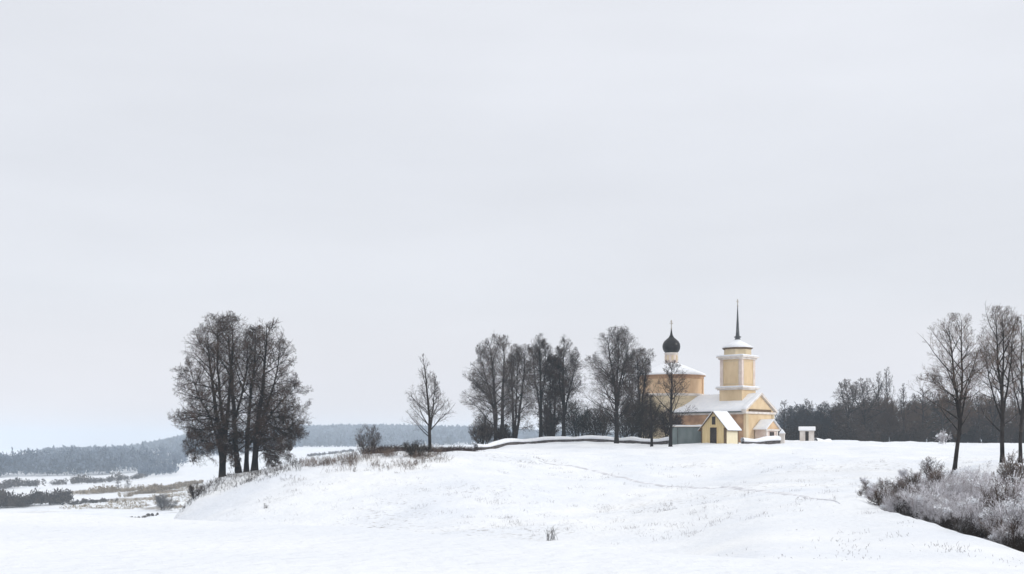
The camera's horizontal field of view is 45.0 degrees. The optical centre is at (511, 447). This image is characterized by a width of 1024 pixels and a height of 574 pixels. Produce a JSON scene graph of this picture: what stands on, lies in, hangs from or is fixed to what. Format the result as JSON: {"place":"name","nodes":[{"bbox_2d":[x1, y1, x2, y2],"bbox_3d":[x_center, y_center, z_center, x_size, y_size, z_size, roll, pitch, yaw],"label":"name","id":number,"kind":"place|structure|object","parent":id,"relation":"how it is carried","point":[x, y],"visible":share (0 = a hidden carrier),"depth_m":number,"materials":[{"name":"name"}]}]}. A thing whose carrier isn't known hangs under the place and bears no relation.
{"place":"outdoors","nodes":[
{"label":"outdoors","id":0,"kind":"place"},
{"bbox_2d":[0,440,1023,573],"bbox_3d":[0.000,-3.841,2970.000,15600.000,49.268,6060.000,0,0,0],"label":"snow ground","id":1,"kind":"structure","parent":0,"point":[217,531],"depth_m":72.04,"materials":[{"name":"white snow"}]},
{"bbox_2d":[0,477,45,488],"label":"hedgerow","id":2,"kind":"object","parent":1,"relation":"on","point":[9,483],"visible":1,"depth_m":607.98,"materials":[{"name":"grey plant"}]},
{"bbox_2d":[0,487,74,507],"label":"thicket","id":3,"kind":"object","parent":1,"relation":"on","point":[60,496],"visible":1,"depth_m":420.02,"materials":[{"name":"grey plant"}]},
{"bbox_2d":[61,497,117,504],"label":"hedgerow","id":4,"kind":"object","parent":1,"relation":"on","point":[84,500],"visible":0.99,"depth_m":436.00,"materials":[{"name":"grey plant"}]},
{"bbox_2d":[0,441,189,475],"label":"distant wood","id":5,"kind":"object","parent":1,"relation":"on","point":[79,461],"visible":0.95,"depth_m":866.64,"materials":[{"name":"grey plant"}]},
{"bbox_2d":[49,472,147,485],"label":"hedgerow","id":6,"kind":"object","parent":1,"relation":"on","point":[109,478],"visible":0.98,"depth_m":690.77,"materials":[{"name":"grey plant"}]},
{"bbox_2d":[71,483,167,494],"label":"hedgerow","id":7,"kind":"object","parent":1,"relation":"on","point":[100,489],"visible":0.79,"depth_m":532.29,"materials":[{"name":"grey plant"}]},
{"bbox_2d":[59,484,198,510],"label":"reeds","id":8,"kind":"object","parent":1,"relation":"on","point":[144,498],"visible":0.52,"depth_m":439.98,"materials":[{"name":"grey plant"}]},
{"bbox_2d":[131,513,158,517],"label":"hedgerow","id":9,"kind":"object","parent":1,"relation":"on","point":[149,514],"visible":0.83,"depth_m":346.67,"materials":[{"name":"grey plant"}]},
{"bbox_2d":[137,458,179,476],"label":"copse","id":10,"kind":"object","parent":1,"relation":"on","point":[150,467],"visible":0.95,"depth_m":800.01,"materials":[{"name":"grey plant"}]},
{"bbox_2d":[118,480,203,497],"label":"hedgerow","id":11,"kind":"object","parent":1,"relation":"on","point":[150,490],"visible":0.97,"depth_m":544.11,"materials":[{"name":"plant"}]},
{"bbox_2d":[153,493,178,510],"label":"shrub","id":12,"kind":"object","parent":1,"relation":"on","point":[164,502],"visible":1,"depth_m":386.76,"materials":[{"name":"grey plant"}]},
{"bbox_2d":[187,483,203,498],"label":"shrub","id":13,"kind":"object","parent":1,"relation":"on","point":[191,488],"visible":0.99,"depth_m":116.87,"materials":[{"name":"grey plant"}]},
{"bbox_2d":[167,311,254,477],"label":"lime tree","id":14,"kind":"object","parent":1,"relation":"on","point":[223,445],"visible":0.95,"depth_m":123.47,"materials":[{"name":"grey plant"}]},
{"bbox_2d":[194,314,276,472],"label":"lime tree","id":15,"kind":"object","parent":1,"relation":"on","point":[236,372],"visible":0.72,"depth_m":124.95,"materials":[{"name":"grey plant"}]},
{"bbox_2d":[179,457,303,511],"bbox_3d":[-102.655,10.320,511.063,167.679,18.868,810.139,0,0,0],"label":"brushwood","id":16,"kind":"object","parent":1,"relation":"on","point":[276,469],"visible":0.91,"depth_m":115.80,"materials":[{"name":"grey plant"}]},
{"bbox_2d":[233,322,293,471],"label":"lime tree","id":17,"kind":"object","parent":1,"relation":"on","point":[246,460],"visible":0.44,"depth_m":125.86,"materials":[{"name":"grey plant"}]},
{"bbox_2d":[235,318,312,470],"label":"lime tree","id":18,"kind":"object","parent":1,"relation":"on","point":[280,441],"visible":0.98,"depth_m":124.01,"materials":[{"name":"grey plant"}]},
{"bbox_2d":[307,449,352,455],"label":"hedgerow","id":19,"kind":"object","parent":1,"relation":"on","point":[332,452],"visible":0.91,"depth_m":1095.37,"materials":[{"name":"grey plant"}]},
{"bbox_2d":[41,423,637,454],"bbox_3d":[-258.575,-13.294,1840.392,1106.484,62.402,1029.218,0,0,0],"label":"hill wood","id":20,"kind":"object","parent":1,"relation":"on","point":[338,435],"visible":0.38,"depth_m":1493.57,"materials":[{"name":"grey plant"}]},
{"bbox_2d":[354,422,381,451],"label":"shrub","id":21,"kind":"object","parent":1,"relation":"on","point":[372,438],"visible":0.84,"depth_m":133.80,"materials":[{"name":"grey plant"}]},
{"bbox_2d":[289,444,454,479],"bbox_3d":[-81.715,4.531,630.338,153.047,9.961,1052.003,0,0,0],"label":"dead grass","id":22,"kind":"structure","parent":1,"relation":"on","point":[356,458],"depth_m":114.14,"materials":[{"name":"grey plant"}]},
{"bbox_2d":[400,439,431,456],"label":"shrub","id":23,"kind":"object","parent":1,"relation":"on","point":[411,447],"visible":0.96,"depth_m":115.72,"materials":[{"name":"grey plant"}]},
{"bbox_2d":[355,444,481,454],"bbox_3d":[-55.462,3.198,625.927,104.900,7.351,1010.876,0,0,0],"label":"brushwood","id":24,"kind":"object","parent":1,"relation":"on","point":[449,449],"visible":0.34,"depth_m":127.33,"materials":[{"name":"brown plant"}]},
{"bbox_2d":[404,355,453,450],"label":"young tree","id":25,"kind":"object","parent":1,"relation":"on","point":[432,411],"visible":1,"depth_m":120.81,"materials":[{"name":"grey plant"}]},
{"bbox_2d":[468,414,496,444],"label":"shrub","id":26,"kind":"object","parent":1,"relation":"on","point":[485,431],"visible":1,"depth_m":166.73,"materials":[{"name":"grey plant"}]},
{"bbox_2d":[461,334,527,441],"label":"lime tree","id":27,"kind":"object","parent":1,"relation":"on","point":[490,393],"visible":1,"depth_m":167.42,"materials":[{"name":"grey plant"}]},
{"bbox_2d":[497,424,517,439],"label":"shrub","id":28,"kind":"object","parent":1,"relation":"on","point":[507,433],"visible":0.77,"depth_m":168.47,"materials":[{"name":"grey plant"}]},
{"bbox_2d":[498,343,541,437],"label":"lime tree","id":29,"kind":"object","parent":1,"relation":"on","point":[516,419],"visible":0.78,"depth_m":169.52,"materials":[{"name":"grey plant"}]},
{"bbox_2d":[525,333,556,436],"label":"tall tree","id":30,"kind":"object","parent":1,"relation":"on","point":[541,358],"visible":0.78,"depth_m":175.56,"materials":[{"name":"grey plant"}]},
{"bbox_2d":[536,416,561,436],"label":"shrub","id":31,"kind":"object","parent":1,"relation":"on","point":[545,430],"visible":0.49,"depth_m":181.42,"materials":[{"name":"grey plant"}]},
{"bbox_2d":[546,526,556,539],"bbox_3d":[1.982,4.445,64.004,0.772,0.863,0.673,0,0,43],"label":"grass tuft","id":32,"kind":"object","parent":1,"relation":"on","point":[552,537],"visible":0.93,"depth_m":63.95,"materials":[{"name":"grey plant"}]},
{"bbox_2d":[535,354,570,435],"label":"tall tree","id":33,"kind":"object","parent":1,"relation":"on","point":[554,416],"visible":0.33,"depth_m":179.76,"materials":[{"name":"grey plant"}]},
{"bbox_2d":[545,336,586,435],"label":"tall tree","id":34,"kind":"object","parent":1,"relation":"on","point":[567,381],"visible":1,"depth_m":174.55,"materials":[{"name":"grey plant"}]},
{"bbox_2d":[473,435,668,449],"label":"churchyard wall","id":35,"kind":"structure","parent":1,"relation":"on","point":[546,439],"depth_m":163.91,"materials":[{"name":"stone"}]},
{"bbox_2d":[554,398,594,436],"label":"shrub","id":36,"kind":"object","parent":1,"relation":"on","point":[574,425],"visible":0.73,"depth_m":177.22,"materials":[{"name":"grey plant"}]},
{"bbox_2d":[577,404,613,435],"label":"shrub","id":37,"kind":"object","parent":1,"relation":"on","point":[598,427],"visible":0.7,"depth_m":174.95,"materials":[{"name":"grey plant"}]},
{"bbox_2d":[577,324,645,443],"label":"forked tree","id":38,"kind":"object","parent":1,"relation":"on","point":[607,378],"visible":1,"depth_m":161.76,"materials":[{"name":"grey plant"}]},
{"bbox_2d":[604,397,642,437],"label":"shrub","id":39,"kind":"object","parent":1,"relation":"on","point":[623,430],"visible":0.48,"depth_m":169.23,"materials":[{"name":"grey plant"}]},
{"bbox_2d":[243,450,1019,566],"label":"weeds","id":40,"kind":"object","parent":1,"relation":"on","point":[641,510],"visible":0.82,"depth_m":81.57,"materials":[{"name":"plant"}]},
{"bbox_2d":[620,347,660,437],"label":"broad tree","id":41,"kind":"object","parent":1,"relation":"on","point":[642,365],"visible":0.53,"depth_m":170.47,"materials":[{"name":"grey plant"}]},
{"bbox_2d":[626,397,664,438],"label":"shrub","id":42,"kind":"object","parent":1,"relation":"on","point":[654,427],"visible":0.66,"depth_m":167.37,"materials":[{"name":"grey plant"}]},
{"bbox_2d":[640,394,661,446],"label":"thin tree","id":43,"kind":"object","parent":1,"relation":"on","point":[649,409],"visible":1,"depth_m":151.71,"materials":[{"name":"grey plant"}]},
{"bbox_2d":[654,409,684,436],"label":"shrub","id":44,"kind":"object","parent":1,"relation":"on","point":[665,425],"visible":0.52,"depth_m":166.98,"materials":[{"name":"grey plant"}]},
{"bbox_2d":[647,360,696,446],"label":"thin tree","id":45,"kind":"object","parent":1,"relation":"on","point":[671,384],"visible":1,"depth_m":149.95,"materials":[{"name":"grey plant"}]},
{"bbox_2d":[669,425,700,444],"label":"garage","id":46,"kind":"structure","parent":1,"relation":"on","point":[685,434],"depth_m":154.34,"materials":[{"name":"metal"}]},
{"bbox_2d":[678,428,697,443],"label":"ribbed door","id":47,"kind":"structure","parent":46,"relation":"in","point":[685,435],"depth_m":154.32,"materials":[{"name":"grey metal"}]},
{"bbox_2d":[698,428,700,442],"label":"door panel","id":48,"kind":"structure","parent":46,"relation":"in","point":[699,432],"depth_m":154.28,"materials":[{"name":"grey metal"}]},
{"bbox_2d":[639,299,781,442],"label":"church","id":49,"kind":"structure","parent":1,"relation":"on","point":[745,405],"depth_m":177.25,"materials":[{"name":"yellow paint"}]},
{"bbox_2d":[698,410,741,443],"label":"hut","id":50,"kind":"object","parent":1,"relation":"on","point":[717,427],"visible":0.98,"depth_m":152.71,"materials":[{"name":"yellow paint"}]},
{"bbox_2d":[709,427,717,443],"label":"door","id":51,"kind":"structure","parent":50,"relation":"in","point":[713,431],"depth_m":152.56,"materials":[{"name":"grey wood"}]},
{"bbox_2d":[741,436,780,443],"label":"churchyard wall","id":52,"kind":"structure","parent":1,"relation":"on","point":[770,440],"depth_m":163.24,"materials":[{"name":"stone"}]},
{"bbox_2d":[779,429,784,443],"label":"gate post","id":53,"kind":"object","parent":1,"relation":"on","point":[782,434],"visible":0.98,"depth_m":164.71,"materials":[{"name":"white paint"}]},
{"bbox_2d":[777,401,790,428],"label":"bare tree","id":54,"kind":"object","parent":1,"relation":"on","point":[784,404],"visible":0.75,"depth_m":264.88,"materials":[{"name":"grey plant"}]},
{"bbox_2d":[786,398,816,425],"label":"bare tree","id":55,"kind":"object","parent":1,"relation":"on","point":[809,407],"visible":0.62,"depth_m":259.38,"materials":[{"name":"grey plant"}]},
{"bbox_2d":[777,408,834,438],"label":"thicket belt","id":56,"kind":"object","parent":1,"relation":"on","point":[790,425],"visible":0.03,"depth_m":265.32,"materials":[{"name":"black plant"}]},
{"bbox_2d":[798,426,815,440],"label":"gateway","id":57,"kind":"object","parent":1,"relation":"on","point":[806,433],"visible":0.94,"depth_m":176.74,"materials":[{"name":"white paint"}]},
{"bbox_2d":[805,431,808,440],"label":"door","id":58,"kind":"structure","parent":57,"relation":"in","point":[806,432],"depth_m":176.91,"materials":[{"name":"grey wood"}]},
{"bbox_2d":[775,403,844,438],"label":"wood","id":59,"kind":"object","parent":1,"relation":"on","point":[824,422],"visible":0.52,"depth_m":255.95,"materials":[{"name":"black plant"}]},
{"bbox_2d":[814,438,831,441],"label":"churchyard wall","id":60,"kind":"structure","parent":1,"relation":"on","point":[825,440],"depth_m":178.72,"materials":[{"name":"stone"}]},
{"bbox_2d":[816,401,840,430],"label":"bare tree","id":61,"kind":"object","parent":1,"relation":"on","point":[826,408],"visible":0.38,"depth_m":258.00,"materials":[{"name":"grey plant"}]},
{"bbox_2d":[818,379,869,433],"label":"bare tree","id":62,"kind":"object","parent":1,"relation":"on","point":[845,385],"visible":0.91,"depth_m":249.01,"materials":[{"name":"grey plant"}]},
{"bbox_2d":[839,378,888,435],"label":"bare tree","id":63,"kind":"object","parent":1,"relation":"on","point":[869,408],"visible":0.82,"depth_m":251.65,"materials":[{"name":"grey plant"}]},
{"bbox_2d":[866,488,892,505],"bbox_3d":[19.110,2.649,63.990,1.417,1.095,1.528,0,0,0],"label":"shrub","id":64,"kind":"object","parent":1,"relation":"on","point":[876,494],"visible":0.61,"depth_m":63.99,"materials":[{"name":"grey plant"}]},
{"bbox_2d":[872,373,887,428],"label":"bare tree","id":65,"kind":"object","parent":1,"relation":"on","point":[878,386],"visible":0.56,"depth_m":261.87,"materials":[{"name":"grey plant"}]},
{"bbox_2d":[880,367,894,439],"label":"bare tree","id":66,"kind":"object","parent":1,"relation":"on","point":[888,383],"visible":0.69,"depth_m":263.85,"materials":[{"name":"grey plant"}]},
{"bbox_2d":[778,421,1023,442],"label":"undergrowth","id":67,"kind":"object","parent":1,"relation":"on","point":[875,434],"visible":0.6,"depth_m":242.05,"materials":[{"name":"grey plant"}]},
{"bbox_2d":[897,383,911,431],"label":"bare tree","id":68,"kind":"object","parent":1,"relation":"on","point":[902,401],"visible":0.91,"depth_m":255.92,"materials":[{"name":"grey plant"}]},
{"bbox_2d":[827,401,1006,442],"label":"thicket belt","id":69,"kind":"object","parent":1,"relation":"on","point":[963,432],"visible":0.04,"depth_m":266.16,"materials":[{"name":"grey plant"}]},
{"bbox_2d":[907,388,937,441],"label":"bare tree","id":70,"kind":"object","parent":1,"relation":"on","point":[925,405],"visible":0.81,"depth_m":245.96,"materials":[{"name":"grey plant"}]},
{"bbox_2d":[830,392,1023,442],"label":"wood","id":71,"kind":"object","parent":1,"relation":"on","point":[888,423],"visible":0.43,"depth_m":256.67,"materials":[{"name":"black plant"}]},
{"bbox_2d":[919,457,942,476],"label":"shrub","id":72,"kind":"object","parent":1,"relation":"on","point":[928,464],"visible":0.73,"depth_m":92.03,"materials":[{"name":"grey plant"}]},
{"bbox_2d":[857,459,1023,538],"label":"brown scrub","id":73,"kind":"object","parent":1,"relation":"on","point":[904,483],"visible":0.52,"depth_m":60.84,"materials":[{"name":"plant"}]},
{"bbox_2d":[860,461,1023,545],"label":"frosted scrub","id":74,"kind":"object","parent":1,"relation":"on","point":[946,498],"visible":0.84,"depth_m":52.97,"materials":[{"name":"grey plant"}]},
{"bbox_2d":[921,391,964,436],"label":"bare tree","id":75,"kind":"object","parent":1,"relation":"on","point":[942,423],"visible":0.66,"depth_m":243.85,"materials":[{"name":"grey plant"}]},
{"bbox_2d":[935,429,951,443],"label":"snowy bush","id":76,"kind":"object","parent":1,"relation":"on","point":[942,440],"visible":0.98,"depth_m":189.66,"materials":[{"name":"white snow"}]},
{"bbox_2d":[906,312,991,473],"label":"ash tree","id":77,"kind":"object","parent":1,"relation":"on","point":[956,387],"visible":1,"depth_m":90.82,"materials":[{"name":"grey plant"}]},
{"bbox_2d":[892,500,1023,551],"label":"dark scrub","id":78,"kind":"object","parent":1,"relation":"on","point":[957,526],"visible":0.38,"depth_m":44.67,"materials":[{"name":"black plant"}]},
{"bbox_2d":[894,464,1023,505],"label":"frosted weeds","id":79,"kind":"object","parent":1,"relation":"on","point":[905,473],"visible":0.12,"depth_m":77.28,"materials":[{"name":"grey plant"}]},
{"bbox_2d":[968,392,992,442],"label":"bare tree","id":80,"kind":"object","parent":1,"relation":"on","point":[978,420],"visible":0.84,"depth_m":245.87,"materials":[{"name":"grey plant"}]},
{"bbox_2d":[975,394,1009,439],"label":"bare tree","id":81,"kind":"object","parent":1,"relation":"on","point":[995,411],"visible":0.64,"depth_m":249.45,"materials":[{"name":"grey plant"}]},
{"bbox_2d":[972,301,1023,462],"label":"ash tree","id":82,"kind":"object","parent":1,"relation":"on","point":[1003,333],"visible":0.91,"depth_m":96.81,"materials":[{"name":"grey plant"}]},
{"bbox_2d":[996,449,1023,487],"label":"shrub","id":83,"kind":"object","parent":1,"relation":"on","point":[1010,468],"visible":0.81,"depth_m":65.85,"materials":[{"name":"grey plant"}]},
{"bbox_2d":[1004,315,1023,462],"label":"ash tree","id":84,"kind":"object","parent":1,"relation":"on","point":[1021,413],"visible":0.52,"depth_m":100.86,"materials":[{"name":"grey plant"}]},
{"bbox_2d":[1007,387,1023,432],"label":"bare tree","id":85,"kind":"object","parent":1,"relation":"on","point":[1012,399],"visible":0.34,"depth_m":251.78,"materials":[{"name":"grey plant"}]},
{"bbox_2d":[0,0,1023,448],"label":"sky","id":86,"kind":"structure","parent":0,"point":[390,183],"materials":[{"name":"white"}]},
{"bbox_2d":[539,460,839,503],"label":"path","id":87,"kind":"structure","parent":0,"point":[741,488],"depth_m":90.63,"materials":[{"name":"white snow"}]}
]}

